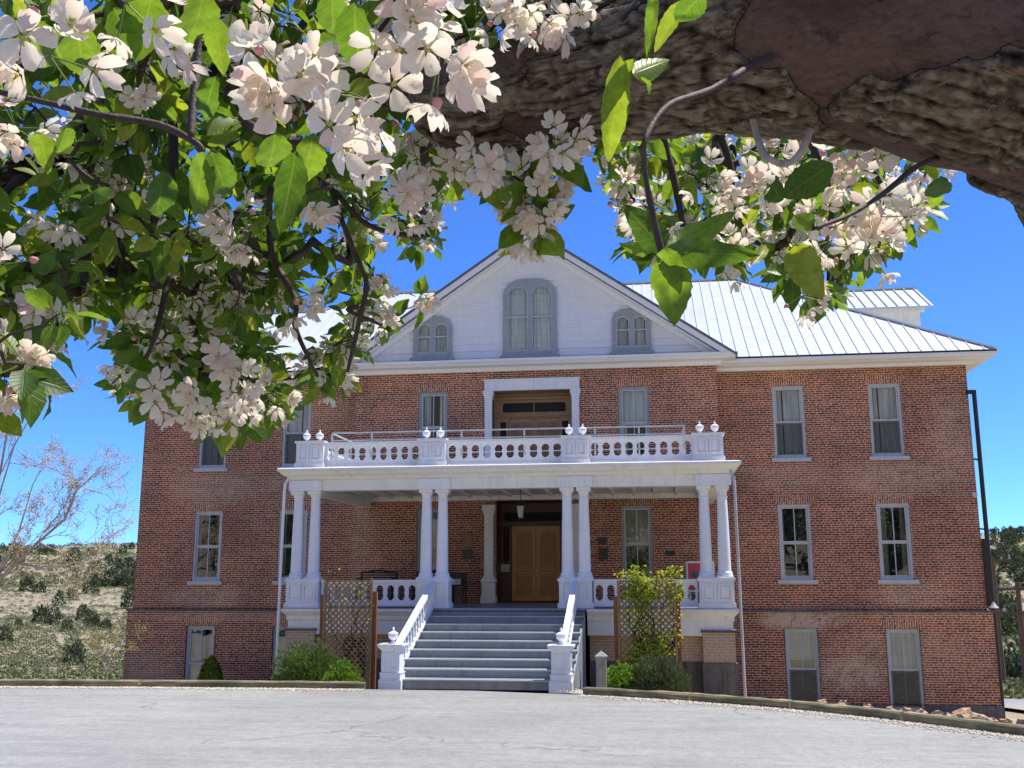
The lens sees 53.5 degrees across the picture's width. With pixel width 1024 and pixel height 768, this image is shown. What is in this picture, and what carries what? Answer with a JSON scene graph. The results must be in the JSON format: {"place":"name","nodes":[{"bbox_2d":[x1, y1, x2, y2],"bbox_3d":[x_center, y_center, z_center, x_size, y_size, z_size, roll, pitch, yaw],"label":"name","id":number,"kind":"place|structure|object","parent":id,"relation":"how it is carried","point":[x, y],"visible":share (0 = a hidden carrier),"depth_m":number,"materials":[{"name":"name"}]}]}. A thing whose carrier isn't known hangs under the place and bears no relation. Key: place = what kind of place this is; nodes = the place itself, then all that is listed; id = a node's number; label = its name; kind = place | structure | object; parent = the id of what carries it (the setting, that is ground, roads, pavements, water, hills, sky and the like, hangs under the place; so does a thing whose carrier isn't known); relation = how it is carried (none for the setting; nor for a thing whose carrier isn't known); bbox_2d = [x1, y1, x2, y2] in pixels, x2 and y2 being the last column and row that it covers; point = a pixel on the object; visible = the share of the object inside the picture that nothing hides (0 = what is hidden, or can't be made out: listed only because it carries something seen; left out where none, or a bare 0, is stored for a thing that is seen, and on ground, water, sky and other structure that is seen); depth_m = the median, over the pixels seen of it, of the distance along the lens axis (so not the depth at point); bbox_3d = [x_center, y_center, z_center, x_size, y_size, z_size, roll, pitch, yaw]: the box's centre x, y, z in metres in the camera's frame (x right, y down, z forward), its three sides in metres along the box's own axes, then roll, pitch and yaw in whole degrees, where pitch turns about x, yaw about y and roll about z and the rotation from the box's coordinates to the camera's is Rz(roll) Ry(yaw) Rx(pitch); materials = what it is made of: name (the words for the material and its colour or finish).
{"place":"outdoors","nodes":[
{"label":"outdoors","id":0,"kind":"place"},
{"bbox_2d":[0,687,1023,767],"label":"road","id":1,"kind":"structure","parent":0,"point":[87,727],"depth_m":12.24,"materials":[{"name":"asphalt"}]},
{"bbox_2d":[0,679,141,686],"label":"timber beam","id":2,"kind":"structure","parent":1,"relation":"on","point":[62,682],"depth_m":17.86,"materials":[{"name":"wood"}]},
{"bbox_2d":[141,680,366,688],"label":"curb","id":3,"kind":"structure","parent":1,"relation":"on","point":[263,684],"depth_m":17.56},
{"bbox_2d":[583,687,691,700],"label":"timber beam","id":4,"kind":"structure","parent":1,"relation":"on","point":[655,694],"depth_m":15.98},
{"bbox_2d":[690,693,792,708],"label":"timber beam","id":5,"kind":"structure","parent":1,"relation":"on","point":[750,701],"depth_m":15.02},
{"bbox_2d":[790,701,905,720],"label":"timber beam","id":6,"kind":"structure","parent":1,"relation":"on","point":[881,713],"depth_m":13.88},
{"bbox_2d":[902,711,1023,735],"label":"timber beam","id":7,"kind":"structure","parent":1,"relation":"on","point":[983,725],"depth_m":12.59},
{"bbox_2d":[0,536,1023,723],"bbox_3d":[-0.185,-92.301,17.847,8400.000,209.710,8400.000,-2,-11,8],"label":"ground","id":8,"kind":"structure","parent":0,"point":[1012,714],"depth_m":184.90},
{"bbox_2d":[0,622,13,643],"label":"juniper","id":9,"kind":"object","parent":8,"relation":"on","point":[6,631],"visible":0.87,"depth_m":91.69,"materials":[{"name":"green plant"}]},
{"bbox_2d":[18,574,34,591],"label":"juniper","id":10,"kind":"object","parent":8,"relation":"on","point":[26,582],"visible":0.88,"depth_m":212.70,"materials":[{"name":"green plant"}]},
{"bbox_2d":[31,580,46,592],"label":"juniper","id":11,"kind":"object","parent":8,"relation":"on","point":[39,585],"visible":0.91,"depth_m":209.23,"materials":[{"name":"green plant"}]},
{"bbox_2d":[30,603,51,623],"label":"juniper","id":12,"kind":"object","parent":8,"relation":"on","point":[40,610],"visible":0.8,"depth_m":132.88,"materials":[{"name":"green plant"}]},
{"bbox_2d":[39,547,48,554],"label":"juniper","id":13,"kind":"object","parent":8,"relation":"on","point":[41,550],"visible":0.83,"depth_m":436.49,"materials":[{"name":"green plant"}]},
{"bbox_2d":[44,604,63,624],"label":"juniper","id":14,"kind":"object","parent":8,"relation":"on","point":[58,614],"visible":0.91,"depth_m":130.24,"materials":[{"name":"green plant"}]},
{"bbox_2d":[51,590,66,604],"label":"juniper","id":15,"kind":"object","parent":8,"relation":"on","point":[59,593],"visible":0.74,"depth_m":183.56,"materials":[{"name":"green plant"}]},
{"bbox_2d":[60,616,73,631],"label":"juniper","id":16,"kind":"object","parent":8,"relation":"on","point":[70,623],"visible":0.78,"depth_m":109.18,"materials":[{"name":"green plant"}]},
{"bbox_2d":[63,551,75,565],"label":"juniper","id":17,"kind":"object","parent":8,"relation":"on","point":[71,554],"visible":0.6,"depth_m":368.13,"materials":[{"name":"green plant"}]},
{"bbox_2d":[0,368,144,603],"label":"budding tree","id":18,"kind":"object","parent":8,"relation":"on","point":[13,568],"visible":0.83,"depth_m":24.22,"materials":[{"name":"grey plant"}]},
{"bbox_2d":[67,586,79,600],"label":"juniper","id":19,"kind":"object","parent":8,"relation":"on","point":[70,594],"visible":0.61,"depth_m":193.64,"materials":[{"name":"green plant"}]},
{"bbox_2d":[61,638,86,664],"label":"juniper","id":20,"kind":"object","parent":8,"relation":"on","point":[72,648],"visible":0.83,"depth_m":73.10,"materials":[{"name":"green plant"}]},
{"bbox_2d":[75,603,88,620],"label":"juniper","id":21,"kind":"object","parent":8,"relation":"on","point":[85,610],"visible":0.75,"depth_m":139.59,"materials":[{"name":"green plant"}]},
{"bbox_2d":[81,573,99,593],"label":"juniper","id":22,"kind":"object","parent":8,"relation":"on","point":[94,583],"visible":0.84,"depth_m":208.70,"materials":[{"name":"green plant"}]},
{"bbox_2d":[83,610,97,625],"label":"juniper","id":23,"kind":"object","parent":8,"relation":"on","point":[90,613],"visible":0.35,"depth_m":126.39,"materials":[{"name":"green plant"}]},
{"bbox_2d":[86,614,100,627],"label":"juniper","id":24,"kind":"object","parent":8,"relation":"on","point":[95,619],"visible":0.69,"depth_m":115.53,"materials":[{"name":"green plant"}]},
{"bbox_2d":[99,570,111,586],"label":"juniper","id":25,"kind":"object","parent":8,"relation":"on","point":[105,581],"visible":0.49,"depth_m":246.93,"materials":[{"name":"green plant"}]},
{"bbox_2d":[100,619,112,629],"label":"juniper","id":26,"kind":"object","parent":8,"relation":"on","point":[104,623],"visible":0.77,"depth_m":113.22,"materials":[{"name":"green plant"}]},
{"bbox_2d":[110,574,124,586],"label":"juniper","id":27,"kind":"object","parent":8,"relation":"on","point":[113,579],"visible":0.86,"depth_m":242.67,"materials":[{"name":"green plant"}]},
{"bbox_2d":[84,620,152,679],"bbox_3d":[-8.223,5.664,20.887,1.647,1.647,0.536,-4,-11,17],"label":"young shrub","id":28,"kind":"object","parent":8,"relation":"on","point":[94,648],"visible":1,"depth_m":20.99,"materials":[{"name":"brown plant"}]},
{"bbox_2d":[113,567,132,586],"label":"juniper","id":29,"kind":"object","parent":8,"relation":"on","point":[121,574],"visible":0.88,"depth_m":243.26,"materials":[{"name":"green plant"}]},
{"bbox_2d":[117,544,128,555],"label":"juniper","id":30,"kind":"object","parent":8,"relation":"on","point":[120,548],"visible":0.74,"depth_m":463.58,"materials":[{"name":"green plant"}]},
{"bbox_2d":[120,584,133,608],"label":"juniper","id":31,"kind":"object","parent":8,"relation":"on","point":[129,593],"visible":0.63,"depth_m":173.83,"materials":[{"name":"green plant"}]},
{"bbox_2d":[124,556,134,567],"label":"juniper","id":32,"kind":"object","parent":8,"relation":"on","point":[127,564],"visible":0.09,"depth_m":288.66,"materials":[{"name":"green plant"}]},
{"bbox_2d":[197,655,223,679],"bbox_3d":[-6.082,6.017,20.463,0.669,1.120,0.683,-2,-11,8],"label":"conifer","id":33,"kind":"object","parent":8,"relation":"on","point":[211,668],"visible":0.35,"depth_m":20.43,"materials":[{"name":"green plant"}]},
{"bbox_2d":[269,636,343,680],"bbox_3d":[-3.725,5.147,18.727,1.540,1.020,1.192,2,-11,-10],"label":"pine shrub","id":34,"kind":"object","parent":8,"relation":"on","point":[309,667],"visible":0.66,"depth_m":18.54,"materials":[{"name":"green plant"}]},
{"bbox_2d":[321,656,363,680],"bbox_3d":[-3.053,5.208,18.233,0.816,0.651,0.729,-7,-13,33],"label":"leafy shrub","id":35,"kind":"object","parent":8,"relation":"on","point":[338,673],"visible":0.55,"depth_m":18.18,"materials":[{"name":"green plant"}]},
{"bbox_2d":[319,580,377,688],"bbox_3d":[-3.241,4.993,20.035,1.150,2.220,0.130,-2,-11,8],"label":"trellis","id":36,"kind":"object","parent":8,"relation":"on","point":[371,643],"visible":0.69,"depth_m":20.04,"materials":[{"name":"wood"}]},
{"bbox_2d":[323,568,373,676],"bbox_3d":[-3.224,4.813,19.941,1.057,2.354,0.225,-2,-11,8],"label":"climbing vine","id":37,"kind":"object","parent":36,"relation":"attached to","point":[355,620],"visible":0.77,"depth_m":19.95,"materials":[{"name":"green plant"}]},
{"bbox_2d":[0,0,1023,457],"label":"apple tree","id":38,"kind":"object","parent":8,"relation":"on","point":[524,108],"visible":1,"depth_m":1.41,"materials":[{"name":"green plant"}]},
{"bbox_2d":[0,533,1023,698],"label":"sagebrush","id":39,"kind":"object","parent":8,"relation":"on","point":[1013,687],"visible":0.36,"depth_m":100.77,"materials":[{"name":"green plant"}]},
{"bbox_2d":[123,235,1005,721],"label":"brick building","id":40,"kind":"structure","parent":8,"relation":"on","point":[811,491],"depth_m":26.28,"materials":[{"name":"brick"}]},
{"bbox_2d":[185,626,214,679],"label":"window","id":41,"kind":"structure","parent":40,"relation":"in","point":[195,648],"depth_m":27.61,"materials":[{"name":"white glass"}]},
{"bbox_2d":[187,511,222,584],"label":"window","id":42,"kind":"structure","parent":40,"relation":"in","point":[196,579],"depth_m":28.16,"materials":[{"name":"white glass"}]},
{"bbox_2d":[193,426,227,471],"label":"window","id":43,"kind":"structure","parent":40,"relation":"in","point":[210,460],"depth_m":28.62,"materials":[{"name":"white glass"}]},
{"bbox_2d":[271,626,287,677],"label":"window","id":44,"kind":"structure","parent":40,"relation":"in","point":[282,633],"depth_m":27.31,"materials":[{"name":"white glass"}]},
{"bbox_2d":[272,510,307,584],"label":"window","id":45,"kind":"structure","parent":40,"relation":"in","point":[285,546],"depth_m":27.85,"materials":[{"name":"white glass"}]},
{"bbox_2d":[277,399,310,468],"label":"window","id":46,"kind":"structure","parent":40,"relation":"in","point":[293,432],"depth_m":28.41,"materials":[{"name":"white glass"}]},
{"bbox_2d":[340,634,368,687],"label":"cellar window","id":47,"kind":"structure","parent":40,"relation":"in","point":[346,637],"depth_m":21.54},
{"bbox_2d":[355,569,397,599],"bbox_3d":[-3.339,4.998,25.047,1.000,0.842,0.485,-2,-11,8],"label":"porch bench","id":48,"kind":"object","parent":40,"relation":"on","point":[373,571],"visible":0.52,"depth_m":25.29,"materials":[{"name":"black metal"}]},
{"bbox_2d":[416,508,437,576],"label":"window","id":49,"kind":"structure","parent":40,"relation":"in","point":[419,510],"depth_m":26.84,"materials":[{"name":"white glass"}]},
{"bbox_2d":[414,392,447,465],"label":"window","id":50,"kind":"structure","parent":40,"relation":"in","point":[424,398],"depth_m":27.44,"materials":[{"name":"white glass"}]},
{"bbox_2d":[410,316,454,360],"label":"arched window","id":51,"kind":"structure","parent":40,"relation":"in","point":[432,349],"depth_m":27.66,"materials":[{"name":"clear glass"}]},
{"bbox_2d":[412,570,455,602],"bbox_3d":[-1.989,5.152,25.855,1.050,0.842,0.485,-2,-11,8],"label":"porch bench","id":52,"kind":"object","parent":40,"relation":"on","point":[413,594],"visible":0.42,"depth_m":25.93,"materials":[{"name":"black metal"}]},
{"bbox_2d":[450,572,466,603],"bbox_3d":[-1.386,5.129,25.541,0.430,0.765,0.430,-2,-11,8],"label":"porch chair","id":53,"kind":"object","parent":40,"relation":"on","point":[462,576],"visible":0.56,"depth_m":25.73,"materials":[{"name":"black metal"}]},
{"bbox_2d":[462,533,471,545],"bbox_3d":[-1.168,4.057,26.516,0.260,0.350,0.043,-2,-11,8],"label":"wall plaque","id":54,"kind":"object","parent":40,"relation":"attached to","point":[466,539],"depth_m":26.50,"materials":[{"name":"brown metal"}]},
{"bbox_2d":[463,551,471,558],"bbox_3d":[-1.163,4.454,26.438,0.250,0.220,0.043,-2,-11,8],"label":"wall plaque","id":55,"kind":"object","parent":40,"relation":"attached to","point":[467,554],"depth_m":26.42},
{"bbox_2d":[501,564,509,571],"bbox_3d":[-0.182,4.909,27.062,0.240,0.200,0.035,-2,-11,8],"label":"door notice","id":56,"kind":"object","parent":40,"relation":"attached to","point":[505,567],"depth_m":27.04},
{"bbox_2d":[515,490,525,518],"bbox_3d":[0.206,2.823,24.102,0.230,0.770,0.230,-2,-11,8],"label":"hanging lantern","id":57,"kind":"object","parent":40,"relation":"hanging from","point":[520,505],"visible":0.94,"depth_m":24.00,"materials":[{"name":"glass"}]},
{"bbox_2d":[509,418,534,463],"bbox_3d":[0.256,1.859,27.277,0.691,1.870,0.072,-2,-11,8],"label":"door leaf","id":58,"kind":"structure","parent":40,"relation":"in","point":[513,423],"depth_m":27.37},
{"bbox_2d":[512,526,535,600],"bbox_3d":[0.319,4.787,27.120,0.640,1.960,0.080,-2,-11,8],"label":"door leaf","id":59,"kind":"structure","parent":40,"relation":"in","point":[523,537],"depth_m":27.10,"materials":[{"name":"brown wood"}]},
{"bbox_2d":[500,278,559,358],"bbox_3d":[0.481,-1.762,27.386,1.600,2.220,0.222,-2,-11,8],"label":"arched window","id":60,"kind":"structure","parent":40,"relation":"in","point":[523,346],"depth_m":27.42,"materials":[{"name":"clear glass"}]},
{"bbox_2d":[534,418,559,463],"bbox_3d":[0.949,1.839,27.183,0.691,1.870,0.072,-2,-11,8],"label":"door leaf","id":61,"kind":"structure","parent":40,"relation":"in","point":[538,422],"depth_m":27.27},
{"bbox_2d":[536,526,559,600],"bbox_3d":[0.955,4.764,27.008,0.640,1.960,0.133,-2,-11,8],"label":"door leaf","id":62,"kind":"structure","parent":40,"relation":"in","point":[547,537],"depth_m":27.01,"materials":[{"name":"brown wood"}]},
{"bbox_2d":[597,537,606,543],"bbox_3d":[2.309,4.018,26.034,0.240,0.170,0.043,-2,-11,8],"label":"wall plaque","id":63,"kind":"object","parent":40,"relation":"attached to","point":[601,540],"depth_m":26.02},
{"bbox_2d":[599,548,607,559],"bbox_3d":[2.339,4.341,25.967,0.220,0.290,0.043,-2,-11,8],"label":"wall plaque","id":64,"kind":"object","parent":40,"relation":"attached to","point":[603,553],"depth_m":25.95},
{"bbox_2d":[610,308,653,354],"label":"arched window","id":65,"kind":"structure","parent":40,"relation":"in","point":[635,329],"depth_m":26.94,"materials":[{"name":"clear glass"}]},
{"bbox_2d":[618,386,653,461],"bbox_3d":[3.203,1.060,26.595,0.967,1.992,0.310,-2,-11,8],"label":"window","id":66,"kind":"structure","parent":40,"relation":"in","point":[633,401],"depth_m":26.74,"materials":[{"name":"white glass"}]},
{"bbox_2d":[621,506,653,578],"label":"window","id":67,"kind":"structure","parent":40,"relation":"in","point":[636,521],"depth_m":26.13,"materials":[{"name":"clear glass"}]},
{"bbox_2d":[647,636,676,684],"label":"cellar window","id":68,"kind":"structure","parent":40,"relation":"in","point":[672,642],"depth_m":20.69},
{"bbox_2d":[686,561,714,600],"bbox_3d":[4.325,4.570,23.287,0.640,0.985,0.428,-2,-11,8],"label":"chair","id":69,"kind":"object","parent":40,"relation":"on","point":[692,569],"visible":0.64,"depth_m":23.25,"materials":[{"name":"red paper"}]},
{"bbox_2d":[771,386,810,461],"bbox_3d":[7.254,1.046,26.605,0.990,2.006,0.272,-2,-11,8],"label":"window","id":70,"kind":"structure","parent":40,"relation":"in","point":[789,434],"depth_m":26.59,"materials":[{"name":"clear glass"}]},
{"bbox_2d":[778,504,817,583],"bbox_3d":[7.261,4.097,26.019,0.990,2.009,0.280,-2,-11,8],"label":"window","id":71,"kind":"structure","parent":40,"relation":"in","point":[785,579],"depth_m":26.00,"materials":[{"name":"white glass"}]},
{"bbox_2d":[784,628,820,701],"bbox_3d":[7.259,7.112,25.380,0.810,1.966,0.160,-2,-11,8],"label":"window","id":72,"kind":"structure","parent":40,"relation":"in","point":[803,684],"depth_m":25.34,"materials":[{"name":"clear glass"}]},
{"bbox_2d":[867,383,909,459],"bbox_3d":[9.671,0.978,26.277,0.990,2.006,0.272,-2,-11,8],"label":"window","id":73,"kind":"structure","parent":40,"relation":"in","point":[887,439],"depth_m":26.27,"materials":[{"name":"clear glass"}]},
{"bbox_2d":[876,503,918,583],"bbox_3d":[9.678,4.029,25.692,0.990,2.009,0.280,-2,-11,8],"label":"window","id":74,"kind":"structure","parent":40,"relation":"in","point":[907,577],"depth_m":25.71,"materials":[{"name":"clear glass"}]},
{"bbox_2d":[886,629,927,713],"bbox_3d":[9.670,7.066,25.006,0.890,2.026,0.245,-2,-11,8],"label":"window","id":75,"kind":"structure","parent":40,"relation":"in","point":[903,645],"depth_m":25.01,"materials":[{"name":"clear glass"}]},
{"bbox_2d":[595,651,606,686],"bbox_3d":[1.535,4.964,17.435,0.210,0.750,0.210,-2,-11,8],"label":"bollard","id":76,"kind":"object","parent":8,"relation":"on","point":[601,670],"visible":0.9,"depth_m":17.36,"materials":[{"name":"concrete"}]},
{"bbox_2d":[607,659,640,689],"bbox_3d":[1.931,5.117,17.777,0.802,0.604,0.772,-2,-11,8],"label":"leafy shrub","id":77,"kind":"object","parent":8,"relation":"on","point":[621,680],"visible":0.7,"depth_m":17.62,"materials":[{"name":"green plant"}]},
{"bbox_2d":[613,580,682,691],"bbox_3d":[2.569,4.839,19.247,1.260,2.200,0.130,-2,-11,8],"label":"trellis","id":78,"kind":"object","parent":8,"relation":"on","point":[618,626],"visible":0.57,"depth_m":19.27,"materials":[{"name":"wood"}]},
{"bbox_2d":[614,564,685,682],"bbox_3d":[2.613,4.613,19.120,1.365,2.412,0.356,-2,-11,8],"label":"climbing vine","id":79,"kind":"object","parent":78,"relation":"attached to","point":[644,594],"visible":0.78,"depth_m":19.22,"materials":[{"name":"green plant"}]},
{"bbox_2d":[625,652,693,691],"bbox_3d":[2.559,5.036,17.555,1.179,0.805,1.016,4,-12,-19],"label":"needle shrub","id":80,"kind":"object","parent":8,"relation":"on","point":[664,670],"visible":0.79,"depth_m":17.44,"materials":[{"name":"green plant"}]},
{"bbox_2d":[949,707,970,717],"bbox_3d":[5.781,4.255,12.998,0.346,0.226,0.267,-7,-13,31],"label":"rock","id":81,"kind":"object","parent":8,"relation":"on","point":[962,713],"visible":0.52,"depth_m":12.96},
{"bbox_2d":[965,711,988,719],"bbox_3d":[5.881,4.223,12.802,0.302,0.180,0.163,2,-11,-11],"label":"rock","id":82,"kind":"object","parent":8,"relation":"on","point":[973,715],"visible":0.53,"depth_m":12.77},
{"bbox_2d":[990,534,998,545],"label":"juniper","id":83,"kind":"object","parent":8,"relation":"on","point":[993,541],"visible":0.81,"depth_m":264.86,"materials":[{"name":"green plant"}]},
{"bbox_2d":[989,526,999,533],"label":"juniper","id":84,"kind":"object","parent":8,"relation":"on","point":[992,530],"visible":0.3,"depth_m":308.37,"materials":[{"name":"green plant"}]},
{"bbox_2d":[991,548,1002,563],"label":"juniper","id":85,"kind":"object","parent":8,"relation":"on","point":[995,554],"visible":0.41,"depth_m":210.96,"materials":[{"name":"green plant"}]},
{"bbox_2d":[991,557,1011,680],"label":"utility pole","id":86,"kind":"object","parent":8,"relation":"on","point":[999,623],"visible":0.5,"depth_m":77.62,"materials":[{"name":"brown wood"}]},
{"bbox_2d":[994,545,1008,557],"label":"juniper","id":87,"kind":"object","parent":8,"relation":"on","point":[1003,552],"visible":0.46,"depth_m":217.94,"materials":[{"name":"green plant"}]},
{"bbox_2d":[988,597,1015,609],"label":"juniper","id":88,"kind":"object","parent":8,"relation":"on","point":[1003,601],"visible":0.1,"depth_m":148.84,"materials":[{"name":"green plant"}]},
{"bbox_2d":[987,583,1023,682],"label":"utility pole","id":89,"kind":"object","parent":8,"relation":"on","point":[1017,589],"visible":0.83,"depth_m":54.26,"materials":[{"name":"brown wood"}]},
{"bbox_2d":[998,555,1012,570],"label":"juniper","id":90,"kind":"object","parent":8,"relation":"on","point":[1003,564],"visible":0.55,"depth_m":203.69,"materials":[{"name":"green plant"}]},
{"bbox_2d":[999,531,1017,543],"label":"juniper","id":91,"kind":"object","parent":8,"relation":"on","point":[1005,534],"visible":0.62,"depth_m":267.67,"materials":[{"name":"green plant"}]},
{"bbox_2d":[1001,593,1015,605],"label":"juniper","id":92,"kind":"object","parent":8,"relation":"on","point":[1006,595],"visible":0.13,"depth_m":159.00,"materials":[{"name":"green plant"}]},
{"bbox_2d":[999,610,1018,636],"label":"juniper","id":93,"kind":"object","parent":8,"relation":"on","point":[1008,622],"visible":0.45,"depth_m":131.83,"materials":[{"name":"green plant"}]},
{"bbox_2d":[1001,536,1021,553],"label":"juniper","id":94,"kind":"object","parent":8,"relation":"on","point":[1009,543],"visible":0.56,"depth_m":230.58,"materials":[{"name":"green plant"}]},
{"bbox_2d":[1003,633,1020,656],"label":"juniper","id":95,"kind":"object","parent":8,"relation":"on","point":[1011,644],"visible":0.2,"depth_m":104.12,"materials":[{"name":"green plant"}]},
{"bbox_2d":[1004,656,1019,677],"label":"juniper","id":96,"kind":"object","parent":8,"relation":"on","point":[1006,661],"visible":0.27,"depth_m":87.28,"materials":[{"name":"green plant"}]},
{"bbox_2d":[1002,603,1023,628],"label":"juniper","id":97,"kind":"object","parent":8,"relation":"on","point":[1012,608],"visible":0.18,"depth_m":136.84,"materials":[{"name":"green plant"}]},
{"bbox_2d":[1005,651,1021,677],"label":"juniper","id":98,"kind":"object","parent":8,"relation":"on","point":[1016,658],"visible":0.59,"depth_m":86.89,"materials":[{"name":"green plant"}]},
{"bbox_2d":[1007,556,1023,576],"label":"juniper","id":99,"kind":"object","parent":8,"relation":"on","point":[1016,562],"visible":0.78,"depth_m":196.05,"materials":[{"name":"green plant"}]},
{"bbox_2d":[1009,549,1023,569],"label":"juniper","id":100,"kind":"object","parent":8,"relation":"on","point":[1016,554],"visible":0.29,"depth_m":204.05,"materials":[{"name":"green plant"}]},
{"bbox_2d":[1013,568,1023,587],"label":"juniper","id":101,"kind":"object","parent":8,"relation":"on","point":[1018,579],"visible":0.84,"depth_m":184.36,"materials":[{"name":"green plant"}]},
{"bbox_2d":[1014,526,1023,536],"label":"juniper","id":102,"kind":"object","parent":8,"relation":"on","point":[1019,529],"visible":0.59,"depth_m":281.10,"materials":[{"name":"green plant"}]},
{"bbox_2d":[0,686,1023,741],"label":"gravel","id":103,"kind":"structure","parent":0,"point":[864,718],"depth_m":15.28,"materials":[{"name":"gravel"}]},
{"bbox_2d":[0,0,1023,547],"label":"sky","id":104,"kind":"structure","parent":0,"point":[971,272],"materials":[{"name":"blue"}]},
{"bbox_2d":[1004,697,1023,709],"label":"road","id":105,"kind":"structure","parent":0,"point":[1013,703],"depth_m":35.26,"materials":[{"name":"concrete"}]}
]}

